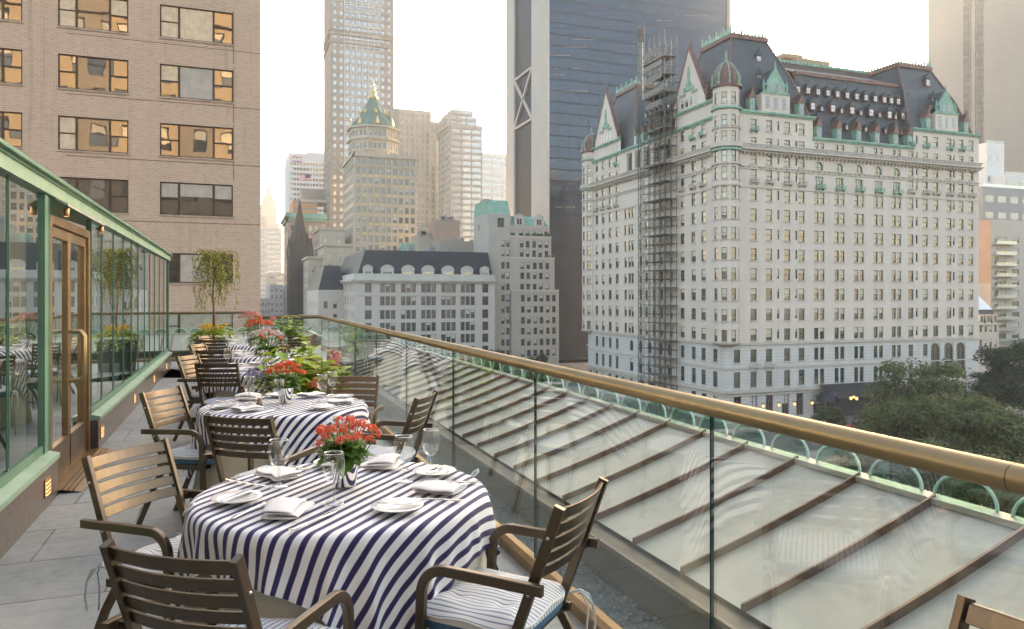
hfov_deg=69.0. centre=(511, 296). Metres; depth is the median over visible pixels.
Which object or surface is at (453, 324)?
window
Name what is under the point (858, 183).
window
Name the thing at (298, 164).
white office
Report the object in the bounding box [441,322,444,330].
window
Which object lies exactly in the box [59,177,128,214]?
window
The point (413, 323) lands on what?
window
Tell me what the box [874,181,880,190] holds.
window
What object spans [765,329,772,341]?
window
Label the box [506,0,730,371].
black glass tower
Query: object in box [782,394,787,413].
window
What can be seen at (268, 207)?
art deco skyscraper
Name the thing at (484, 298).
window
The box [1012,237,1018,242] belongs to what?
window
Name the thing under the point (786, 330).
window
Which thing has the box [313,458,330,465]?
bread plate
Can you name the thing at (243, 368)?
napkin
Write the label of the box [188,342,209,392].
armchair
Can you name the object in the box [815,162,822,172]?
window
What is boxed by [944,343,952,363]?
window
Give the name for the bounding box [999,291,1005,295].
window
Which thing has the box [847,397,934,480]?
park tree
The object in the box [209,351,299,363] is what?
tablecloth
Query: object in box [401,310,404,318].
window
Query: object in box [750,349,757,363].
window
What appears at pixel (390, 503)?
butter knife
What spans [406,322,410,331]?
window
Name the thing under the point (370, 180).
window
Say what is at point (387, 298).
window
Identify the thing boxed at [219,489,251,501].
butter knife
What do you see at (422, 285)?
window
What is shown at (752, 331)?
window
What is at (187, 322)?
window
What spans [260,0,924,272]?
sky
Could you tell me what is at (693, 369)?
window
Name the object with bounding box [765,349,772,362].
window
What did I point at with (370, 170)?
window
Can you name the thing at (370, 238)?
window
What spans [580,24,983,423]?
grand hotel
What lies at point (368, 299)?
window
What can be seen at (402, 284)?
window
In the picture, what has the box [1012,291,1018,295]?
window
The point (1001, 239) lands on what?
window
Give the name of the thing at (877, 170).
window
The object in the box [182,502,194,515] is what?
cloth clip
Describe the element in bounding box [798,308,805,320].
window
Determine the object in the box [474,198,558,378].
stepped block
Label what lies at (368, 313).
window
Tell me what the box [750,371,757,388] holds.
window
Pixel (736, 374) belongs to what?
window
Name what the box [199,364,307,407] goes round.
tablecloth
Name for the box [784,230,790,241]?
window
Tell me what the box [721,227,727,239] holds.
window
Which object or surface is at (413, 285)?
window
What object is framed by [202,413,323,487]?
armchair
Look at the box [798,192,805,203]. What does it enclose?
window
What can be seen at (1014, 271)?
window
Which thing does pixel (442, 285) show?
window
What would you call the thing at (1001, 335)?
window
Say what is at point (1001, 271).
window
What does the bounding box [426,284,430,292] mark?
window
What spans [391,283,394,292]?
window
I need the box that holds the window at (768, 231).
[765,229,772,241]
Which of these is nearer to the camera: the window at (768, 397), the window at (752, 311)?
the window at (752, 311)
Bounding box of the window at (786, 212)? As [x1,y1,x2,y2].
[784,210,790,222]
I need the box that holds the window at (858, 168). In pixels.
[855,165,862,175]
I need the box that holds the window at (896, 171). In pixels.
[893,168,899,178]
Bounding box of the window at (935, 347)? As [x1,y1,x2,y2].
[931,343,939,367]
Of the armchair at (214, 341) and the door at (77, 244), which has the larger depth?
the armchair at (214, 341)
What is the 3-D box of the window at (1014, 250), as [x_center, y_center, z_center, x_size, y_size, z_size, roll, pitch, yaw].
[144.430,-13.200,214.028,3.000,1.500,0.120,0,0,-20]
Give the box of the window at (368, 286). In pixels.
[365,283,371,291]
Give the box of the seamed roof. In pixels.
[169,331,1023,628]
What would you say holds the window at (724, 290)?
in the grand hotel at (828, 234)
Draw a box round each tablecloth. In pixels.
[167,460,499,628]
[186,394,370,479]
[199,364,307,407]
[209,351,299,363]
[210,342,284,352]
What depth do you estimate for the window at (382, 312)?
195.65 m
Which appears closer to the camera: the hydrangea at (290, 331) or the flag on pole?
the hydrangea at (290, 331)
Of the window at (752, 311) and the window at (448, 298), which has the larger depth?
the window at (448, 298)
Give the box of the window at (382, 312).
[380,310,384,318]
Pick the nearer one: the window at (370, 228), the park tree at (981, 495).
the park tree at (981, 495)
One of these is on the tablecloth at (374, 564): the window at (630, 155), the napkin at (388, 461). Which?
the napkin at (388, 461)
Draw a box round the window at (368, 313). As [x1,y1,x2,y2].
[365,310,371,318]
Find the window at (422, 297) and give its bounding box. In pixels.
[421,296,424,304]
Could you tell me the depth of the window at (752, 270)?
142.37 m
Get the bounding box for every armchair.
[80,438,204,628]
[99,539,353,628]
[136,385,214,524]
[172,353,204,440]
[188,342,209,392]
[192,362,254,416]
[194,350,232,425]
[197,335,213,349]
[199,339,228,354]
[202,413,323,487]
[276,335,301,351]
[326,375,383,445]
[352,390,438,464]
[415,476,608,628]
[949,594,1023,628]
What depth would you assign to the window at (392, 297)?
196.61 m
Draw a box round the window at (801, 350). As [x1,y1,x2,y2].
[798,348,805,361]
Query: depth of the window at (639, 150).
171.48 m
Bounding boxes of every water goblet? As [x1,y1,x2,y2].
[268,438,288,488]
[322,451,344,505]
[394,434,413,483]
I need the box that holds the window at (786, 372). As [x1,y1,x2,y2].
[784,370,790,386]
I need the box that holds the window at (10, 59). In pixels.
[0,48,22,85]
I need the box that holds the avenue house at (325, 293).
[307,266,342,332]
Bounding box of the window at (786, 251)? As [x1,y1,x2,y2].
[784,249,790,261]
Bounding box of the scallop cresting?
[169,326,1023,516]
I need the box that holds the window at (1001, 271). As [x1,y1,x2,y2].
[999,269,1005,273]
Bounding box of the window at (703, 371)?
[700,369,705,385]
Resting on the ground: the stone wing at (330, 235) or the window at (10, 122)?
the stone wing at (330, 235)
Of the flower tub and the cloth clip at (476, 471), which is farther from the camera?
the flower tub
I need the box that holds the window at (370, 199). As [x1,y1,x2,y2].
[368,197,372,202]
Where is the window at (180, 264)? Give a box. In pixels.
[169,253,233,284]
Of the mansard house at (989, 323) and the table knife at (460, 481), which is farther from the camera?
the mansard house at (989, 323)
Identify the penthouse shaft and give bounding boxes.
[979,140,1003,186]
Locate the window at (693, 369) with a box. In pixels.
[691,368,695,383]
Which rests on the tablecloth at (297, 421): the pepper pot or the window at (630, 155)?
the pepper pot
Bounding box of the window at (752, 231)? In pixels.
[750,228,757,240]
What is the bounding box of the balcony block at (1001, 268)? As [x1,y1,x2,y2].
[979,219,1023,378]
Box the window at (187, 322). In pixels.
[169,314,232,332]
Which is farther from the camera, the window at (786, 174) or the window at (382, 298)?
the window at (382, 298)
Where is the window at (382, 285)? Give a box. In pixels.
[380,283,384,292]
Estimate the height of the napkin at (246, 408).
0.025 m
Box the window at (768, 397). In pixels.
[766,395,771,410]
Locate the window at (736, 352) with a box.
[733,350,740,363]
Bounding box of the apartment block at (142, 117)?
[0,0,259,332]
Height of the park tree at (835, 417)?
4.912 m
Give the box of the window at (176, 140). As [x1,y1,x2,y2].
[159,123,233,160]
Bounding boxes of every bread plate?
[210,403,237,407]
[210,489,262,502]
[265,392,277,395]
[307,404,334,408]
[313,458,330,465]
[329,394,353,397]
[371,497,423,512]
[413,465,455,475]
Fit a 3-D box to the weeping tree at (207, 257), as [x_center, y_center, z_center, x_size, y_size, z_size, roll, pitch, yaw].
[-6.248,-0.041,15.731,0.963,1.983,0.968,0,0,11]
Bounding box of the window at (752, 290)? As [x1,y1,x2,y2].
[750,288,757,300]
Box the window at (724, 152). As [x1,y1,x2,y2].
[721,150,727,161]
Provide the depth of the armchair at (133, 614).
1.85 m
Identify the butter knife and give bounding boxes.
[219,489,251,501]
[375,502,420,505]
[426,464,442,473]
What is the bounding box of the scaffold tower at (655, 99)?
[642,30,677,411]
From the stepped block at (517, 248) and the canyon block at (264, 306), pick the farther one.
the canyon block at (264, 306)
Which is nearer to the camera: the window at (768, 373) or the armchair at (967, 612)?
the armchair at (967, 612)
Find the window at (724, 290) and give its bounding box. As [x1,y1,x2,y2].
[721,288,727,300]
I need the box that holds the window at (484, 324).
[482,322,487,329]
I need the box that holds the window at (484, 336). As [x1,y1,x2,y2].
[482,333,487,341]
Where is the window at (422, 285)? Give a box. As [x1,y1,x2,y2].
[421,284,424,292]
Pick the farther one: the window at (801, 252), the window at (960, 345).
the window at (960, 345)
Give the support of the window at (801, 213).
in the grand hotel at (828, 234)
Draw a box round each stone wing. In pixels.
[302,256,322,330]
[312,228,344,255]
[316,243,352,265]
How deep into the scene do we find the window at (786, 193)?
145.15 m
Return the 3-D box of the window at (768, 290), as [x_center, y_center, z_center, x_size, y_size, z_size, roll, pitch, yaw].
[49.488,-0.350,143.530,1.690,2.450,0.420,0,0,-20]
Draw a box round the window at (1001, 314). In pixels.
[999,312,1005,316]
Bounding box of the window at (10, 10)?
[0,0,22,22]
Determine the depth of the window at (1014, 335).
214.20 m
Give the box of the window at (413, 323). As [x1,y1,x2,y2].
[412,322,415,330]
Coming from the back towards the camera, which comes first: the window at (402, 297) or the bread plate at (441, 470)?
the window at (402, 297)
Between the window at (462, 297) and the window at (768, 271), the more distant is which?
the window at (462, 297)
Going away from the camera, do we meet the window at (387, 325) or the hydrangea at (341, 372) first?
the hydrangea at (341, 372)
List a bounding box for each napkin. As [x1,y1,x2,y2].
[230,404,263,411]
[231,367,249,370]
[232,352,247,355]
[233,392,261,399]
[253,466,302,480]
[261,497,314,519]
[296,391,325,396]
[327,398,352,403]
[361,453,402,469]
[411,480,466,494]
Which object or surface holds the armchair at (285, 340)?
on the terrace floor
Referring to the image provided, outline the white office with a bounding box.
[285,152,323,213]
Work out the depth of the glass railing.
2.57 m
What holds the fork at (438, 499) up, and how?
on the tablecloth at (374, 564)
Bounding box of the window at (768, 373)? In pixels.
[765,371,772,387]
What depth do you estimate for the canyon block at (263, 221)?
683.42 m
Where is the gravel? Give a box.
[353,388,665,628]
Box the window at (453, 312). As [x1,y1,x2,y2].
[451,310,455,317]
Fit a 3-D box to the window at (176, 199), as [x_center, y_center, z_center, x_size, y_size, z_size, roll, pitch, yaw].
[-15.220,-4.652,36.002,3.330,1.635,0.200,0,0,-20]
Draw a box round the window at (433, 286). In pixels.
[431,284,435,292]
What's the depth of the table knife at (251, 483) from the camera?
2.98 m
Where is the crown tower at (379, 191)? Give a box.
[342,82,418,253]
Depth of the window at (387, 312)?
196.08 m
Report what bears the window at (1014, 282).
in the balcony block at (1001, 268)
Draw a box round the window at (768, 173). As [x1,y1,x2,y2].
[766,170,771,181]
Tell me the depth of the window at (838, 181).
149.86 m
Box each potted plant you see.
[238,311,262,342]
[244,317,272,352]
[248,326,283,366]
[265,359,306,401]
[313,414,380,487]
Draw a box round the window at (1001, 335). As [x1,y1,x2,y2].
[999,333,1005,338]
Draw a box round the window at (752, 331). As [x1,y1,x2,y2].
[750,329,757,341]
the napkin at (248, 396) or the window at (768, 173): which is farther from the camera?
the window at (768, 173)
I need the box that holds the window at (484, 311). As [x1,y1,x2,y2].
[482,309,487,317]
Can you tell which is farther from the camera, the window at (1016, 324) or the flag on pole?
the flag on pole
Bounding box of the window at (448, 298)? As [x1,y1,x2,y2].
[446,296,450,304]
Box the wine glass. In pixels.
[422,428,439,479]
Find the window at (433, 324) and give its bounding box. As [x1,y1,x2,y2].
[431,322,435,330]
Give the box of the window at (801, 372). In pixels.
[798,369,805,385]
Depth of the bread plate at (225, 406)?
5.06 m
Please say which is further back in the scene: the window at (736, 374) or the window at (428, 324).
the window at (428, 324)
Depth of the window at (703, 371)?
146.61 m
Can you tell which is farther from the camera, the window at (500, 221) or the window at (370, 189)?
the window at (370, 189)
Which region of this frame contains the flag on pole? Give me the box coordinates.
[299,174,310,180]
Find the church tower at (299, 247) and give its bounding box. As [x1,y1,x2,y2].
[283,199,312,329]
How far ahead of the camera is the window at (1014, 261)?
214.09 m
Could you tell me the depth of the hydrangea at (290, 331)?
13.01 m
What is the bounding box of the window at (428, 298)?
[426,296,430,304]
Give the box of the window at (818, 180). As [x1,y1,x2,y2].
[815,177,822,187]
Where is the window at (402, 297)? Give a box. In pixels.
[401,296,404,304]
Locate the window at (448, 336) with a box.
[446,334,450,342]
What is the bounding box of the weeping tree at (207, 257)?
[189,248,241,338]
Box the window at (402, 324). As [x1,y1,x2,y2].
[401,323,404,331]
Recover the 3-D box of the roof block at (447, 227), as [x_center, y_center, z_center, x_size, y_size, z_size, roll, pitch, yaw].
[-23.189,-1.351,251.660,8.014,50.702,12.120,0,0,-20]
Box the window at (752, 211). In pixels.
[750,208,757,220]
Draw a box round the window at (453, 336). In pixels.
[451,334,455,342]
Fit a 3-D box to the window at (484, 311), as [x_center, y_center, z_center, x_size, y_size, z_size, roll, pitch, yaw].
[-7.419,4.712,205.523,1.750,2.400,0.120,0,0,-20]
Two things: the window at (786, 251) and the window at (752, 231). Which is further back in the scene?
the window at (786, 251)
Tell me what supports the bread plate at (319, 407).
on the tablecloth at (297, 421)
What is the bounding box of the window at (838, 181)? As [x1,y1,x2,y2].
[835,178,842,188]
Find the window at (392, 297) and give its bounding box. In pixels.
[391,296,394,305]
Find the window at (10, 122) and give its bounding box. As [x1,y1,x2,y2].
[0,111,22,148]
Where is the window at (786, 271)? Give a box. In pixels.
[784,269,790,280]
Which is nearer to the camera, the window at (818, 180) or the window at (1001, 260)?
the window at (818, 180)
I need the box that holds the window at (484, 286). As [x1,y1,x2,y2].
[482,284,487,292]
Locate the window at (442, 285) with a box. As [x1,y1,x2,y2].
[441,284,444,292]
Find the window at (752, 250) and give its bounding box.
[750,248,757,260]
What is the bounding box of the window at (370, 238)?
[368,236,372,241]
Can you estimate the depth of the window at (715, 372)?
143.21 m
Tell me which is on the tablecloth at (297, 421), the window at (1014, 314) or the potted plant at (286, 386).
the potted plant at (286, 386)
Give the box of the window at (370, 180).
[368,178,372,183]
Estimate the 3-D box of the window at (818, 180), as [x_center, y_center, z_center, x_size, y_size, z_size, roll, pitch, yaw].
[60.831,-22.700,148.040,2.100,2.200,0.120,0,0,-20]
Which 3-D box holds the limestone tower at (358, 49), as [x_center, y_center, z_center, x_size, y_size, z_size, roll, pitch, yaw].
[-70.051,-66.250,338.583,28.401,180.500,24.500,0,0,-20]
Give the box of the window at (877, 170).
[874,166,881,176]
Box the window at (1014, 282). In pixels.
[1012,280,1018,284]
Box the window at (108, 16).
[57,0,128,34]
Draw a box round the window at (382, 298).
[380,296,384,305]
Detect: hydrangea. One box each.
[244,337,342,395]
[267,314,311,355]
[299,349,353,388]
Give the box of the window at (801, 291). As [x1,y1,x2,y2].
[798,289,805,300]
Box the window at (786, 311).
[784,309,790,320]
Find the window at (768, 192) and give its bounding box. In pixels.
[765,190,772,201]
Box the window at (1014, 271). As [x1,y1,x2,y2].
[1012,269,1018,274]
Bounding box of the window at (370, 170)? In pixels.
[368,168,372,173]
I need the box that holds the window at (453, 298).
[451,296,455,304]
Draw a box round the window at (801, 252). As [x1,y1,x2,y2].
[798,250,805,261]
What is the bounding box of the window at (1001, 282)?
[999,280,1005,284]
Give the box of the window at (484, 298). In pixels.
[482,296,487,304]
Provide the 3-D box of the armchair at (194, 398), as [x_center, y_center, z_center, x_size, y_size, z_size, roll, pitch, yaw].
[-3.213,1.063,7.907,0.579,0.887,0.499,0,0,7]
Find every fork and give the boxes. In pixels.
[230,501,267,518]
[273,465,311,469]
[399,462,424,470]
[409,497,462,500]
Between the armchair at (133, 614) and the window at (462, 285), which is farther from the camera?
the window at (462, 285)
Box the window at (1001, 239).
[999,237,1005,241]
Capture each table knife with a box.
[225,478,265,485]
[288,510,336,529]
[422,480,480,482]
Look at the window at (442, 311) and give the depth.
201.32 m
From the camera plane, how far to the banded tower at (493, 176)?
475.71 m
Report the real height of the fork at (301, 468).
0.008 m
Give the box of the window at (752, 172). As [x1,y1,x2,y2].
[750,169,755,180]
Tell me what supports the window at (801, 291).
in the grand hotel at (828, 234)
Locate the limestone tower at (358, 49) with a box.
[323,0,393,227]
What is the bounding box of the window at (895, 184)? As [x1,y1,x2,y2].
[893,182,898,192]
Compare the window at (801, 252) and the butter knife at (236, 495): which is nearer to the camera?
the butter knife at (236, 495)
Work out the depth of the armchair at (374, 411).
5.86 m
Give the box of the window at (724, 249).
[721,247,727,259]
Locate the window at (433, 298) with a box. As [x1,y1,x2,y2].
[431,296,435,304]
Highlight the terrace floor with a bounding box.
[0,361,585,628]
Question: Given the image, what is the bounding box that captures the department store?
[340,243,496,365]
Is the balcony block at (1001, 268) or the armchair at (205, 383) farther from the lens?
the balcony block at (1001, 268)
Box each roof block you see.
[411,230,431,250]
[427,216,459,242]
[430,236,473,251]
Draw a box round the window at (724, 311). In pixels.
[721,309,727,321]
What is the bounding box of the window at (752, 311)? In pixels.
[750,309,757,321]
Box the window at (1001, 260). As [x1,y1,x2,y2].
[999,258,1005,263]
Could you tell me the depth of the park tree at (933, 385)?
111.78 m
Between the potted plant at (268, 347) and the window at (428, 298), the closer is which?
the potted plant at (268, 347)
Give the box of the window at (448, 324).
[446,322,450,330]
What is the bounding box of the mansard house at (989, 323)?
[979,296,1001,374]
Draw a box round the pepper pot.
[256,398,262,405]
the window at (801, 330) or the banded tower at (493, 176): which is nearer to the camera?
the window at (801, 330)
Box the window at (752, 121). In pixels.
[750,119,755,129]
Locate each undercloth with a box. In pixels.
[182,550,486,628]
[189,439,364,502]
[206,390,237,399]
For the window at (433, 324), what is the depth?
200.44 m
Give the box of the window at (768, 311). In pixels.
[765,309,772,320]
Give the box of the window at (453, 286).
[451,284,455,292]
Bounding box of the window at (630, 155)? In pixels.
[629,153,631,180]
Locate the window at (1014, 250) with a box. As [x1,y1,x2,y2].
[1012,248,1018,252]
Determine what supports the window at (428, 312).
in the department store
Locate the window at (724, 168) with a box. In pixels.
[721,166,727,178]
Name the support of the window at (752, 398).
in the grand hotel at (828, 234)
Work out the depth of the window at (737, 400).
141.33 m
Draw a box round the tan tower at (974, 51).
[925,0,1023,172]
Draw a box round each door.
[53,226,85,479]
[69,232,86,466]
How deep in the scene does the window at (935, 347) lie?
159.22 m
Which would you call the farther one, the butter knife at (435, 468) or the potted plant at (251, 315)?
the potted plant at (251, 315)
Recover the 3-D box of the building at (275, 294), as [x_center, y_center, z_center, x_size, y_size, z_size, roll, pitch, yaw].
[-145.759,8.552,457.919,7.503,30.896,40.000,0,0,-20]
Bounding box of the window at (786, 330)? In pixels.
[784,328,790,340]
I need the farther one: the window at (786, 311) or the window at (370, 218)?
the window at (370, 218)
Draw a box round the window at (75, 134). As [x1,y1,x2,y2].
[57,115,128,154]
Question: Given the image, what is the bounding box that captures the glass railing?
[169,311,1023,628]
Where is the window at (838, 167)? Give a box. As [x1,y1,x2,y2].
[835,163,842,173]
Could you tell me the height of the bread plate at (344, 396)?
0.014 m
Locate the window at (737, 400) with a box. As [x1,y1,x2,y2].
[734,397,740,403]
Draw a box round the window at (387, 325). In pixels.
[385,323,389,329]
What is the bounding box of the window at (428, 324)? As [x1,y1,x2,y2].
[426,322,430,330]
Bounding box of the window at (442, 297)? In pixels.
[441,296,444,304]
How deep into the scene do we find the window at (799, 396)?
146.46 m
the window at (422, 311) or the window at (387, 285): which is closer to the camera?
the window at (387, 285)
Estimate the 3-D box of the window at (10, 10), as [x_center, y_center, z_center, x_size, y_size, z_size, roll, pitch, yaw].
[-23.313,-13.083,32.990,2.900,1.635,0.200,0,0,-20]
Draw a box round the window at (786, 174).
[784,172,789,183]
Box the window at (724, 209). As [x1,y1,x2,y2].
[721,206,727,218]
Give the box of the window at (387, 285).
[385,283,389,292]
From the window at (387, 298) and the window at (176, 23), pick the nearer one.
the window at (176, 23)
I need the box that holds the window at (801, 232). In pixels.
[798,230,805,242]
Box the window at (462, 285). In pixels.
[461,284,464,292]
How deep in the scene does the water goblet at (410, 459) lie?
3.00 m
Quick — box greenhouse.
[0,137,172,558]
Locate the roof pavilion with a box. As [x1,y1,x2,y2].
[989,171,1023,188]
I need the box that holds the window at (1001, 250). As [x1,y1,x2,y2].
[999,248,1005,252]
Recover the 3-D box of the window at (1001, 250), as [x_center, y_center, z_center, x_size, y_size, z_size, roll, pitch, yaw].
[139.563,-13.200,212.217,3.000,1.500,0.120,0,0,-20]
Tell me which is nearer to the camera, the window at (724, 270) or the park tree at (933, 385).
the park tree at (933, 385)
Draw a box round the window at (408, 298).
[406,296,410,304]
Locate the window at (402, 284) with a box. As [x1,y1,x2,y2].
[401,283,404,292]
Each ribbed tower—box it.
[394,108,430,234]
[431,121,437,220]
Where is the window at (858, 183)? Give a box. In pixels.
[855,179,861,189]
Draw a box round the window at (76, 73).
[57,54,128,94]
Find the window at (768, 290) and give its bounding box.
[765,288,772,300]
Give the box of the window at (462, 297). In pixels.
[461,296,464,304]
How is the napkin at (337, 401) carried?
on the tablecloth at (297, 421)
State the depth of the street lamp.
140.15 m
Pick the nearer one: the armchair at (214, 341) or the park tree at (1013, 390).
the armchair at (214, 341)
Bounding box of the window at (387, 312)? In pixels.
[385,310,389,318]
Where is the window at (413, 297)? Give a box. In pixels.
[412,296,415,304]
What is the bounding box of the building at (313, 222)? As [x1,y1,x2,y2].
[280,212,326,287]
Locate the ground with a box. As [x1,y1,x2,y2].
[539,379,1023,452]
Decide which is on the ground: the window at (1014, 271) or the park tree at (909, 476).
the park tree at (909, 476)
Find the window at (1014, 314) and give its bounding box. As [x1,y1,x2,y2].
[1012,312,1018,316]
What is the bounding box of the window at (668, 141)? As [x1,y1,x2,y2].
[667,140,669,169]
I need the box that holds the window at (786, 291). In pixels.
[784,289,790,300]
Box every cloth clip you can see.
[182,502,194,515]
[470,469,478,476]
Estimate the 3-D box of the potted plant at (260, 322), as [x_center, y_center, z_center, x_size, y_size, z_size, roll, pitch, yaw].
[-3.350,0.507,9.853,0.379,0.479,0.372,0,0,-20]
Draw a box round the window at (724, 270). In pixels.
[721,268,727,280]
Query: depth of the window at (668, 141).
159.68 m
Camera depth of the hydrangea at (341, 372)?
7.21 m
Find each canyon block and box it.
[260,216,266,227]
[260,228,281,297]
[260,298,269,330]
[266,273,283,297]
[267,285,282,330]
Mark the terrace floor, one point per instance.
(50, 558)
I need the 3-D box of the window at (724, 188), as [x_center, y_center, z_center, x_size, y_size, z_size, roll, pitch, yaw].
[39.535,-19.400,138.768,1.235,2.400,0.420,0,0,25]
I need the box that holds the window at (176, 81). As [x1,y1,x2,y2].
[159,64,233,103]
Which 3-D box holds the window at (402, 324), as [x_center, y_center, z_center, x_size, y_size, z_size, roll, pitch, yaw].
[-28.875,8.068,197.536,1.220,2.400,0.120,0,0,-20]
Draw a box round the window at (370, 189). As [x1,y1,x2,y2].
[368,187,372,193]
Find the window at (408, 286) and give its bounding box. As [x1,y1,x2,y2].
[406,284,410,292]
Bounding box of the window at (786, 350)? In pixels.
[784,348,790,361]
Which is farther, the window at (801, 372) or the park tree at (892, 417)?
the window at (801, 372)
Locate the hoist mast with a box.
[638,10,643,404]
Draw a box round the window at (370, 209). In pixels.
[368,207,372,212]
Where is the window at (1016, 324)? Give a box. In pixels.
[1012,322,1018,327]
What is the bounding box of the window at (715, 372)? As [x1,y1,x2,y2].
[712,371,717,387]
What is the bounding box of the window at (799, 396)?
[796,393,802,414]
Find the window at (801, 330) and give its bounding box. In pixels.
[798,328,805,340]
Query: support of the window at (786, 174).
in the grand hotel at (828, 234)
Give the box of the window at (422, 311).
[421,310,424,318]
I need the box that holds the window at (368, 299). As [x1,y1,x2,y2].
[365,296,371,305]
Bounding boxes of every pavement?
[559,386,1018,432]
[792,444,1022,511]
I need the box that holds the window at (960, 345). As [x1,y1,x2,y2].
[957,342,964,366]
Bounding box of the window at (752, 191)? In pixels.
[750,189,757,201]
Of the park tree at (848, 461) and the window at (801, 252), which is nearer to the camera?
the park tree at (848, 461)
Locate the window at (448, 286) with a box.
[446,284,450,292]
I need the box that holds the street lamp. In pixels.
[850,396,857,423]
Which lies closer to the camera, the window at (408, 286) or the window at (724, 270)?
the window at (724, 270)
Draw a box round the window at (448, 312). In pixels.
[446,310,450,317]
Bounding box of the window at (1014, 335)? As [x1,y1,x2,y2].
[1012,333,1018,337]
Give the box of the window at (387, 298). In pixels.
[385,296,389,305]
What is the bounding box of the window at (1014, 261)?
[1012,259,1018,263]
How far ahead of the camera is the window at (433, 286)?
200.44 m
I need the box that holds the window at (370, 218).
[368,216,372,222]
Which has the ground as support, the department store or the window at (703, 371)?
the department store
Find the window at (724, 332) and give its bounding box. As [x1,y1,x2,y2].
[721,330,727,342]
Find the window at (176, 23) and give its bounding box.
[159,4,233,45]
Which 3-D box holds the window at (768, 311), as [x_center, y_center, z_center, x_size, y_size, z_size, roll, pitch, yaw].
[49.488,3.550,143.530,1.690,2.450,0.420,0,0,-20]
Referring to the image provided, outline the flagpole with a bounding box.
[642,42,642,100]
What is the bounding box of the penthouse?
[979,183,1023,220]
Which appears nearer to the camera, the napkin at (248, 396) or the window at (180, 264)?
the napkin at (248, 396)
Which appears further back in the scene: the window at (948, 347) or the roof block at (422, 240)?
the roof block at (422, 240)
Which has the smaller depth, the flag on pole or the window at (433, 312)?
the window at (433, 312)
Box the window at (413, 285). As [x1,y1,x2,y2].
[412,284,415,292]
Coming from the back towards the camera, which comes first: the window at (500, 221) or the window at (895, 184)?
the window at (500, 221)
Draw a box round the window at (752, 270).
[750,268,757,280]
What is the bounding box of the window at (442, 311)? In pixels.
[441,310,444,318]
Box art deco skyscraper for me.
[260,179,278,227]
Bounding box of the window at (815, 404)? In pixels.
[813,395,823,413]
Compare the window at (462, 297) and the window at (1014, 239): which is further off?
the window at (1014, 239)
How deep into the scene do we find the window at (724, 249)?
138.87 m
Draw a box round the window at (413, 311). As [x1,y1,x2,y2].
[412,310,415,318]
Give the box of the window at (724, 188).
[721,186,727,198]
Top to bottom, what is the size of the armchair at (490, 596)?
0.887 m
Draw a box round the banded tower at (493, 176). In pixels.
[482,153,505,200]
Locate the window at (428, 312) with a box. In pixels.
[426,310,430,318]
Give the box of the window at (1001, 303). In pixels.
[999,301,1005,306]
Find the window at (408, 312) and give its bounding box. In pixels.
[406,310,410,318]
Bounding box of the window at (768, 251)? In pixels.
[765,249,772,261]
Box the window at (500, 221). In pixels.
[497,218,503,226]
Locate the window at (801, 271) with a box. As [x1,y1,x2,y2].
[798,269,805,280]
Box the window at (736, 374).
[733,372,740,388]
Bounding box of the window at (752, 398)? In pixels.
[750,396,755,406]
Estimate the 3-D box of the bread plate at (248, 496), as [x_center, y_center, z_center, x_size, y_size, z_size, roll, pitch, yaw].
[-1.008,0.737,2.731,0.184,0.014,0.184,0,0,-20]
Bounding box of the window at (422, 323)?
[421,322,424,330]
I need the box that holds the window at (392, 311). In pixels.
[391,310,394,318]
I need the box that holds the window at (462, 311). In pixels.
[461,310,464,317]
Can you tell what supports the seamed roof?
attached to the hotel wing
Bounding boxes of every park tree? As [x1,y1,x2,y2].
[480,349,509,372]
[525,352,551,381]
[810,404,847,426]
[828,449,883,477]
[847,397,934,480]
[860,358,984,428]
[886,437,1004,510]
[895,391,1023,462]
[937,452,1023,517]
[948,403,1023,498]
[962,345,1023,407]
[991,338,1023,410]
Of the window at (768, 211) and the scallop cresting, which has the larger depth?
the window at (768, 211)
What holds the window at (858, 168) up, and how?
in the grand hotel at (828, 234)
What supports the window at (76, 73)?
in the apartment block at (142, 117)
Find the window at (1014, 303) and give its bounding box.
[1012,301,1018,305]
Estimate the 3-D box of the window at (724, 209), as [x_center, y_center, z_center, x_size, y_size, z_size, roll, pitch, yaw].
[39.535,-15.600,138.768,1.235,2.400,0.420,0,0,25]
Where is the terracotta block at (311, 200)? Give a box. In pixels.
[290,189,325,212]
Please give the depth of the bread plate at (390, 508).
2.63 m
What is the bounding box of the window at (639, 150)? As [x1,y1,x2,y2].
[637,150,639,178]
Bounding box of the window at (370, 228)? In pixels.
[368,226,372,231]
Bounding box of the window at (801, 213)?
[798,211,805,223]
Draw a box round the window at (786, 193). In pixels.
[784,191,790,202]
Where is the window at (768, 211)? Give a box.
[765,209,772,221]
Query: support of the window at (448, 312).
in the department store
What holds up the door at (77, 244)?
in the greenhouse
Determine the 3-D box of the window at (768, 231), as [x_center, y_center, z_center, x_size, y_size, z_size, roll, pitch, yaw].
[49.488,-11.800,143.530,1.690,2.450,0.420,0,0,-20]
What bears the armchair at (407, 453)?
on the terrace floor
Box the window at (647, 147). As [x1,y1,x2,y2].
[646,147,649,175]
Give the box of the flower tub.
[187,322,237,358]
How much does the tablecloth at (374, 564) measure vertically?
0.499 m
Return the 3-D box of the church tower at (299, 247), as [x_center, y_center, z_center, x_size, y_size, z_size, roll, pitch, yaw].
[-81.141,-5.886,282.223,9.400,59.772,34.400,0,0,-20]
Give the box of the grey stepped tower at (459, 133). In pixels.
[436,109,481,240]
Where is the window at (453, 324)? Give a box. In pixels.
[451,322,455,330]
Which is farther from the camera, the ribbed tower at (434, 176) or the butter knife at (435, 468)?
the ribbed tower at (434, 176)
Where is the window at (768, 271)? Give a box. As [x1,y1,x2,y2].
[765,268,772,280]
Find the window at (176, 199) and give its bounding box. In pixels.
[159,182,233,217]
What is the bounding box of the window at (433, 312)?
[431,310,435,318]

